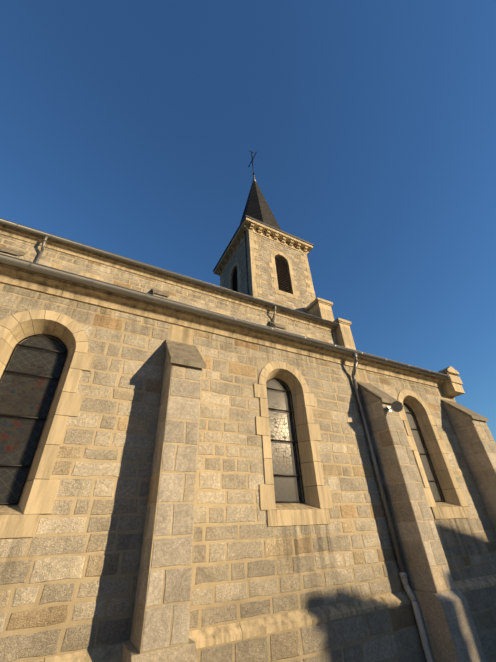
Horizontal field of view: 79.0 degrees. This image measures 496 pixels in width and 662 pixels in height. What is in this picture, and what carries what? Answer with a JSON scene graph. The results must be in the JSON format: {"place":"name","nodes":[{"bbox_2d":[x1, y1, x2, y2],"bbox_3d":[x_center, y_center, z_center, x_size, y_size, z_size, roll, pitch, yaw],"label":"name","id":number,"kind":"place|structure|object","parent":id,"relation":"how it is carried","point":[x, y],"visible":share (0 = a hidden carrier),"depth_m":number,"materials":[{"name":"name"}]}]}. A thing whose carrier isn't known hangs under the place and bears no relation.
{"place":"outdoors","nodes":[
{"label":"outdoors","id":0,"kind":"place"},
{"bbox_2d":[0,234,337,344],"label":"nave wall","id":1,"kind":"structure","parent":0,"point":[74,264],"depth_m":11.79,"materials":[{"name":"beige stone"}]},
{"bbox_2d":[0,223,336,331],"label":"cornice","id":2,"kind":"structure","parent":1,"relation":"attached to","point":[69,250],"depth_m":11.90,"materials":[{"name":"beige stone"}]},
{"bbox_2d":[2,226,332,326],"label":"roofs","id":3,"kind":"structure","parent":2,"relation":"attached to","point":[157,273],"depth_m":11.81,"materials":[{"name":"stone"}]},
{"bbox_2d":[0,247,285,330],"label":"nave buttress tops","id":4,"kind":"object","parent":3,"relation":"attached to","point":[20,254],"visible":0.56,"depth_m":11.11,"materials":[{"name":"beige stone"}]},
{"bbox_2d":[213,215,313,294],"bbox_3d":[1.182,-1.675,20.289,5.570,9.300,5.620,14,-37,-24],"label":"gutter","id":5,"kind":"object","parent":3,"relation":"on","point":[272,227],"visible":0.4,"depth_m":20.48,"materials":[{"name":"grey metal"}]},
{"bbox_2d":[240,181,280,229],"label":"spire","id":6,"kind":"structure","parent":5,"relation":"on","point":[257,207],"depth_m":24.35,"materials":[{"name":"grey stone"}]},
{"bbox_2d":[245,151,256,214],"bbox_3d":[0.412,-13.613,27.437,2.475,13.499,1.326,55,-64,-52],"label":"cross","id":7,"kind":"object","parent":6,"relation":"on","point":[252,164],"visible":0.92,"depth_m":30.42,"materials":[{"name":"black metal"}]},
{"bbox_2d":[305,297,464,396],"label":"piers and kneeler","id":8,"kind":"object","parent":3,"relation":"attached to","point":[322,308],"visible":0.44,"depth_m":15.52,"materials":[{"name":"stone"}]},
{"bbox_2d":[0,218,338,325],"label":"gutter","id":9,"kind":"object","parent":2,"relation":"attached to","point":[73,243],"visible":1,"depth_m":11.75,"materials":[{"name":"grey metal"}]},
{"bbox_2d":[78,273,315,338],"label":"nave window arches","id":10,"kind":"structure","parent":1,"relation":"attached to","point":[90,275],"depth_m":10.86,"materials":[{"name":"beige stone"}]},
{"bbox_2d":[0,0,495,441],"label":"sky","id":11,"kind":"structure","parent":0,"point":[129,128],"materials":[{"name":"blue"}]},
{"bbox_2d":[222,233,311,312],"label":"tower walls","id":12,"kind":"structure","parent":0,"point":[266,248],"depth_m":19.14,"materials":[{"name":"beige stone"}]},
{"bbox_2d":[232,256,291,292],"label":"tower louvres","id":13,"kind":"object","parent":12,"relation":"in","point":[281,271],"visible":0.21,"depth_m":19.53,"materials":[{"name":"brown wood"}]},
{"bbox_2d":[214,217,315,301],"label":"trim","id":14,"kind":"structure","parent":12,"relation":"attached to","point":[250,227],"depth_m":19.96,"materials":[{"name":"beige stone"}]},
{"label":"ground","id":15,"kind":"structure","parent":0,"visible":0},
{"bbox_2d":[0,283,495,661],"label":"aisle wall","id":16,"kind":"structure","parent":15,"relation":"on","point":[68,576],"depth_m":5.19,"materials":[{"name":"beige stone"}]},
{"bbox_2d":[0,263,445,388],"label":"cornice","id":17,"kind":"structure","parent":16,"relation":"attached to","point":[34,281],"depth_m":6.62,"materials":[{"name":"beige stone"}]},
{"bbox_2d":[0,253,449,379],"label":"gutter","id":18,"kind":"object","parent":17,"relation":"attached to","point":[49,271],"visible":0.98,"depth_m":6.49,"materials":[{"name":"grey metal"}]},
{"bbox_2d":[35,236,433,661],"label":"downpipes","id":19,"kind":"object","parent":16,"relation":"attached to","point":[417,613],"visible":0.94,"depth_m":6.44,"materials":[{"name":"metal"}]},
{"bbox_2d":[0,310,469,537],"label":"window surrounds","id":20,"kind":"object","parent":16,"relation":"attached to","point":[36,500],"visible":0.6,"depth_m":5.61,"materials":[{"name":"beige stone"}]},
{"bbox_2d":[0,336,442,505],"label":"stained glass","id":21,"kind":"object","parent":20,"relation":"attached to","point":[271,433],"visible":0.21,"depth_m":6.26,"materials":[{"name":"grey glass"}]},
{"bbox_2d":[0,336,442,504],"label":"window frame","id":22,"kind":"object","parent":20,"relation":"attached to","point":[42,388],"depth_m":5.14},
{"bbox_2d":[0,334,444,503],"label":"window bars","id":23,"kind":"object","parent":20,"relation":"attached to","point":[31,417],"depth_m":5.29,"materials":[{"name":"black metal"}]},
{"bbox_2d":[26,574,495,661],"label":"plinth course","id":24,"kind":"object","parent":16,"relation":"on","point":[211,636],"visible":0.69,"depth_m":4.59,"materials":[{"name":"stone"}]},
{"bbox_2d":[130,350,495,653],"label":"buttresses","id":25,"kind":"structure","parent":15,"relation":"on","point":[161,616],"depth_m":5.07,"materials":[{"name":"stone"}]},
{"bbox_2d":[122,340,488,661],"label":"buttress caps","id":26,"kind":"object","parent":25,"relation":"on","point":[450,628],"visible":0.73,"depth_m":5.33,"materials":[{"name":"stone"}]},
{"bbox_2d":[387,401,402,411],"bbox_3d":[3.570,1.874,7.345,0.251,0.264,0.399,5,-34,-12],"label":"floodlight","id":27,"kind":"object","parent":25,"relation":"attached to","point":[396,406],"visible":0.98,"depth_m":7.27,"materials":[{"name":"grey metal"}]}
]}

